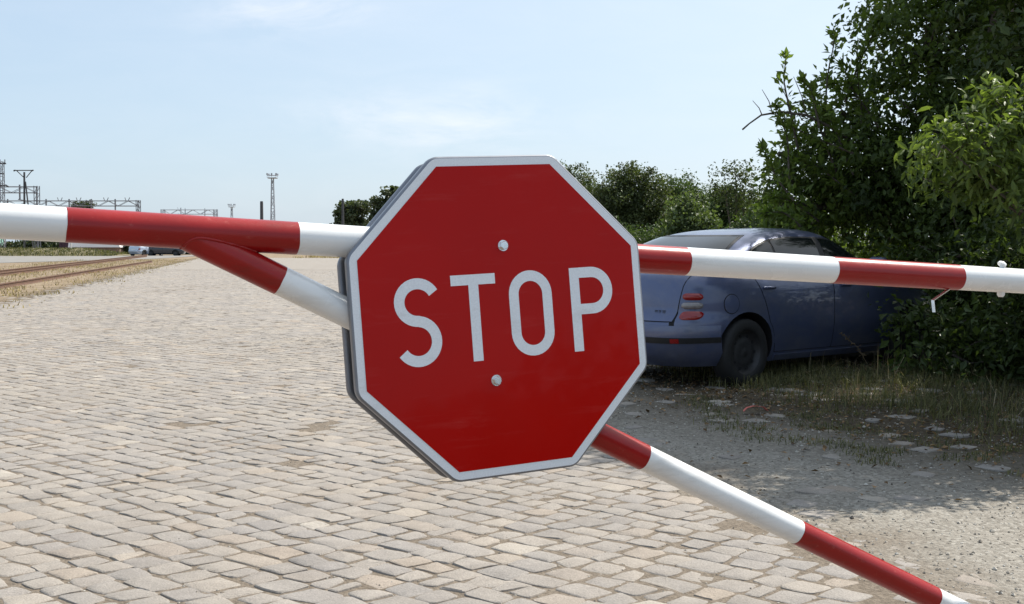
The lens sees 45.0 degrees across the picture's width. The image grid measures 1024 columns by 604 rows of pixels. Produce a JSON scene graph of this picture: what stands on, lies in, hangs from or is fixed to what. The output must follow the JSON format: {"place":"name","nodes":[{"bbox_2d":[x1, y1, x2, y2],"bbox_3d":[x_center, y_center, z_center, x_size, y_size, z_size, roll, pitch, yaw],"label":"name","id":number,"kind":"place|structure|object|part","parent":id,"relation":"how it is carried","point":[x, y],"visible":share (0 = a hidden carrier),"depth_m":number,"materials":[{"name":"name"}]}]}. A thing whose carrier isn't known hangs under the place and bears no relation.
{"place":"outdoors","nodes":[
{"label":"outdoors","id":0,"kind":"place"},
{"bbox_2d":[0,255,192,262],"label":"path","id":1,"kind":"structure","parent":0,"point":[8,259],"depth_m":103.58,"materials":[{"name":"grey concrete"}]},
{"bbox_2d":[128,246,162,255],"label":"parked car","id":2,"kind":"object","parent":1,"relation":"on","point":[133,250],"visible":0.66,"depth_m":126.16,"materials":[{"name":"silver metal"}]},
{"bbox_2d":[148,247,185,255],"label":"parked car","id":3,"kind":"object","parent":1,"relation":"on","point":[153,251],"visible":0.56,"depth_m":127.03,"materials":[{"name":"black paint"}]},
{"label":"door","id":4,"kind":"part","parent":3,"relation":"part of","materials":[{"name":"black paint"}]},
{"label":"door","id":5,"kind":"part","parent":3,"relation":"part of","materials":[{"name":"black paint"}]},
{"bbox_2d":[0,0,964,242],"label":"sky","id":6,"kind":"structure","parent":0,"point":[161,104],"materials":[{"name":"blue"}]},
{"bbox_2d":[0,258,1023,603],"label":"cobblestone road","id":7,"kind":"structure","parent":0,"point":[94,306],"depth_m":6.49,"materials":[{"name":"stone"}]},
{"bbox_2d":[0,244,1023,603],"bbox_3d":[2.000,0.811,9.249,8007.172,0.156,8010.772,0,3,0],"label":"ground","id":8,"kind":"structure","parent":0,"point":[918,532],"depth_m":6.72,"materials":[{"name":"grey stone"}]},
{"bbox_2d":[0,160,8,247],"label":"lattice mast","id":9,"kind":"object","parent":8,"relation":"on","point":[2,173],"visible":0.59,"depth_m":135.73,"materials":[{"name":"metal"}]},
{"bbox_2d":[1,185,40,247],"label":"catenary gantry","id":10,"kind":"object","parent":8,"relation":"on","point":[36,197],"visible":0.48,"depth_m":141.72,"materials":[{"name":"metal"}]},
{"bbox_2d":[0,240,41,247],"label":"hedge bush","id":11,"kind":"object","parent":8,"relation":"on","point":[10,244],"visible":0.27,"depth_m":158.52,"materials":[{"name":"green plant"}]},
{"bbox_2d":[13,170,33,247],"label":"catenary mast","id":12,"kind":"object","parent":8,"relation":"on","point":[24,184],"visible":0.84,"depth_m":133.68,"materials":[{"name":"metal"}]},
{"bbox_2d":[12,240,50,248],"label":"hedge bush","id":13,"kind":"object","parent":8,"relation":"on","point":[21,243],"visible":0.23,"depth_m":158.52,"materials":[{"name":"green plant"}]},
{"bbox_2d":[28,242,58,247],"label":"hedge bush","id":14,"kind":"object","parent":8,"relation":"on","point":[53,244],"visible":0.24,"depth_m":158.38,"materials":[{"name":"green plant"}]},
{"bbox_2d":[59,242,68,247],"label":"freight container","id":15,"kind":"object","parent":8,"relation":"on","point":[63,244],"visible":0.25,"depth_m":147.34,"materials":[{"name":"metal"}]},
{"bbox_2d":[0,247,130,255],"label":"grass bank","id":16,"kind":"structure","parent":8,"relation":"on","point":[57,254],"depth_m":125.34,"materials":[{"name":"plant"}]},
{"bbox_2d":[2,197,140,211],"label":"catenary gantry","id":17,"kind":"object","parent":8,"relation":"on","point":[91,202],"visible":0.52,"depth_m":164.70,"materials":[{"name":"metal"}]},
{"bbox_2d":[0,256,146,276],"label":"rail","id":18,"kind":"object","parent":8,"relation":"on","point":[39,269],"visible":0.8,"depth_m":62.80,"materials":[{"name":"brown metal"}]},
{"bbox_2d":[0,254,146,272],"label":"rail","id":19,"kind":"object","parent":8,"relation":"on","point":[18,269],"visible":0.8,"depth_m":69.15,"materials":[{"name":"metal"}]},
{"bbox_2d":[0,260,151,288],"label":"rail","id":20,"kind":"object","parent":8,"relation":"on","point":[27,281],"visible":0.84,"depth_m":45.87,"materials":[{"name":"metal"}]},
{"bbox_2d":[70,201,96,207],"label":"tree","id":21,"kind":"object","parent":8,"relation":"on","point":[87,205],"visible":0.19,"depth_m":189.14,"materials":[{"name":"green plant"}]},
{"bbox_2d":[68,243,125,251],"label":"shed","id":22,"kind":"structure","parent":8,"relation":"on","point":[116,248],"depth_m":140.78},
{"bbox_2d":[0,259,197,314],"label":"dry grass","id":23,"kind":"structure","parent":8,"relation":"on","point":[44,293],"depth_m":52.85,"materials":[{"name":"beige plant"}]},
{"bbox_2d":[124,246,147,254],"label":"hedge bush","id":24,"kind":"object","parent":8,"relation":"on","point":[126,249],"visible":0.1,"depth_m":142.26,"materials":[{"name":"green plant"}]},
{"bbox_2d":[160,207,217,216],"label":"catenary gantry","id":25,"kind":"object","parent":8,"relation":"on","point":[204,214],"visible":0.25,"depth_m":229.71,"materials":[{"name":"grey metal"}]},
{"bbox_2d":[228,204,235,217],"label":"light mast","id":26,"kind":"object","parent":8,"relation":"on","point":[232,206],"visible":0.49,"depth_m":758.60,"materials":[{"name":"grey metal"}]},
{"bbox_2d":[260,201,262,219],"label":"pole","id":27,"kind":"object","parent":8,"relation":"on","point":[261,210],"visible":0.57,"depth_m":329.23,"materials":[{"name":"metal"}]},
{"bbox_2d":[266,173,278,219],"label":"light mast","id":28,"kind":"object","parent":8,"relation":"on","point":[272,197],"visible":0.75,"depth_m":398.91,"materials":[{"name":"grey metal"}]},
{"bbox_2d":[293,255,339,257],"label":"dry grass","id":29,"kind":"structure","parent":8,"relation":"on","point":[310,256],"depth_m":108.90,"materials":[{"name":"beige plant"}]},
{"bbox_2d":[342,199,343,224],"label":"pole","id":30,"kind":"object","parent":8,"relation":"on","point":[342,211],"visible":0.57,"depth_m":134.73,"materials":[{"name":"metal"}]},
{"bbox_2d":[329,199,371,225],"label":"tree","id":31,"kind":"object","parent":8,"relation":"on","point":[354,210],"visible":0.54,"depth_m":148.91,"materials":[{"name":"green plant"}]},
{"bbox_2d":[366,185,398,223],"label":"tree","id":32,"kind":"object","parent":8,"relation":"on","point":[376,203],"visible":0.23,"depth_m":139.17,"materials":[{"name":"green plant"}]},
{"bbox_2d":[0,203,1023,603],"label":"boom barrier","id":33,"kind":"object","parent":8,"relation":"on","point":[236,247],"visible":0.74,"depth_m":2.50,"materials":[{"name":"white metal"}]},
{"bbox_2d":[337,164,447,477],"bbox_3d":[-0.043,0.028,2.435,0.606,0.606,0.027,-4,0,-25],"label":"stop sign","id":34,"kind":"object","parent":33,"relation":"attached to","point":[346,335],"visible":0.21,"depth_m":2.31,"materials":[{"name":"metal"}]},
{"bbox_2d":[345,155,646,481],"bbox_3d":[-0.014,0.024,2.345,0.606,0.606,0.026,-4,0,-25],"label":"stop sign","id":35,"kind":"object","parent":33,"relation":"attached to","point":[495,316],"visible":1,"depth_m":2.33,"materials":[{"name":"metal"}]},
{"bbox_2d":[560,159,599,202],"bbox_3d":[1.877,-2.410,37.977,2.877,3.970,1.997,0,3,0],"label":"tree","id":36,"kind":"object","parent":8,"relation":"on","point":[583,181],"visible":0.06,"depth_m":37.69,"materials":[{"name":"green plant"}]},
{"bbox_2d":[584,160,676,242],"bbox_3d":[3.262,-2.060,34.020,2.750,3.657,2.144,0,3,0],"label":"tree","id":37,"kind":"object","parent":8,"relation":"on","point":[640,208],"visible":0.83,"depth_m":33.67,"materials":[{"name":"green plant"}]},
{"bbox_2d":[653,168,714,224],"bbox_3d":[4.998,-2.117,36.043,2.297,3.578,1.799,0,3,0],"label":"tree","id":38,"kind":"object","parent":8,"relation":"on","point":[679,187],"visible":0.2,"depth_m":35.72,"materials":[{"name":"green plant"}]},
{"bbox_2d":[650,190,723,238],"bbox_3d":[3.423,-0.967,24.078,1.453,2.417,1.348,0,3,0],"label":"thicket tree","id":39,"kind":"object","parent":8,"relation":"on","point":[684,218],"visible":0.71,"depth_m":23.81,"materials":[{"name":"green plant"}]},
{"bbox_2d":[587,182,795,243],"bbox_3d":[5.056,-2.069,36.250,8.517,3.508,14.694,0,3,9],"label":"undergrowth bush","id":40,"kind":"object","parent":8,"relation":"on","point":[639,237],"visible":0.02,"depth_m":30.02,"materials":[{"name":"green plant"}]},
{"bbox_2d":[699,183,756,228],"bbox_3d":[5.372,-1.473,30.081,2.197,2.856,1.553,0,3,0],"label":"tree","id":41,"kind":"object","parent":8,"relation":"on","point":[723,217],"visible":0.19,"depth_m":29.73,"materials":[{"name":"green plant"}]},
{"bbox_2d":[705,159,765,228],"bbox_3d":[5.212,-1.593,28.005,1.741,3.290,1.366,0,3,0],"label":"tree","id":42,"kind":"object","parent":8,"relation":"on","point":[736,189],"visible":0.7,"depth_m":27.93,"materials":[{"name":"green plant"}]},
{"bbox_2d":[718,198,795,228],"bbox_3d":[4.825,-0.763,22.028,2.400,2.209,1.703,0,3,0],"label":"thicket tree","id":43,"kind":"object","parent":8,"relation":"on","point":[744,221],"visible":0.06,"depth_m":21.84,"materials":[{"name":"green plant"}]},
{"bbox_2d":[640,228,930,385],"bbox_3d":[2.515,-0.030,12.335,4.205,1.412,1.789,-2,4,-40],"label":"parked car","id":44,"kind":"object","parent":8,"relation":"on","point":[735,329],"visible":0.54,"depth_m":11.11,"materials":[{"name":"blue paint"}]},
{"bbox_3d":[1.462,-0.473,11.430,0.779,0.263,1.335,-2,4,-40],"label":"rear window","id":45,"kind":"part","parent":44,"relation":"part of","materials":[{"name":"grey glass"}]},
{"bbox_3d":[2.219,-0.404,11.116,0.421,0.284,0.156,-2,4,-40],"label":"side window","id":46,"kind":"part","parent":44,"relation":"part of","materials":[{"name":"grey glass"}]},
{"bbox_3d":[2.586,0.101,11.286,1.118,0.672,0.077,-2,4,-40],"label":"door","id":47,"kind":"part","parent":44,"relation":"part of","materials":[{"name":"blue paint"}]},
{"bbox_3d":[2.646,-0.434,11.478,0.641,0.321,0.169,-2,4,-40],"label":"side window","id":48,"kind":"part","parent":44,"relation":"part of","materials":[{"name":"grey glass"}]},
{"bbox_3d":[3.303,-0.455,12.081,0.979,0.326,0.225,-3,4,-45],"label":"side window","id":49,"kind":"part","parent":44,"relation":"part of","materials":[{"name":"black glass"}]},
{"bbox_3d":[3.428,0.066,12.006,0.173,0.673,1.073,3,4,43],"label":"door","id":50,"kind":"part","parent":44,"relation":"part of","materials":[{"name":"blue paint"}]},
{"bbox_2d":[628,361,1023,500],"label":"leaf litter","id":51,"kind":"object","parent":8,"relation":"on","point":[824,447],"visible":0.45,"depth_m":9.26,"materials":[{"name":"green plant"}]},
{"bbox_2d":[641,354,1023,443],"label":"grass","id":52,"kind":"structure","parent":8,"relation":"on","point":[779,374],"depth_m":10.17,"materials":[{"name":"green plant"}]},
{"bbox_2d":[675,392,1023,479],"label":"short grass","id":53,"kind":"structure","parent":8,"relation":"on","point":[856,413],"depth_m":8.26,"materials":[{"name":"green plant"}]},
{"bbox_2d":[680,344,1023,418],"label":"tall grass","id":54,"kind":"structure","parent":8,"relation":"on","point":[913,374],"depth_m":10.15,"materials":[{"name":"green plant"}]},
{"bbox_2d":[839,332,869,366],"bbox_3d":[3.182,0.527,11.431,0.322,0.503,0.077,0,3,0],"label":"dry stalk","id":55,"kind":"object","parent":8,"relation":"on","point":[856,346],"visible":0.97,"depth_m":11.42,"materials":[{"name":"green plant"}]},
{"bbox_2d":[742,0,1023,355],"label":"leafy tree","id":56,"kind":"object","parent":8,"relation":"on","point":[853,188],"visible":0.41,"depth_m":13.49,"materials":[{"name":"green plant"}]},
{"bbox_2d":[867,0,1023,385],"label":"leafy tree","id":57,"kind":"object","parent":8,"relation":"on","point":[990,333],"visible":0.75,"depth_m":10.79,"materials":[{"name":"green plant"}]},
{"bbox_2d":[894,66,1023,267],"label":"overhanging bush","id":58,"kind":"object","parent":8,"relation":"on","point":[975,175],"visible":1,"depth_m":7.21,"materials":[{"name":"green plant"}]},
{"bbox_2d":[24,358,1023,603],"bbox_3d":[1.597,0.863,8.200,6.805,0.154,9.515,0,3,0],"label":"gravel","id":59,"kind":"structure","parent":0,"point":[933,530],"depth_m":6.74,"materials":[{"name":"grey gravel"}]}
]}

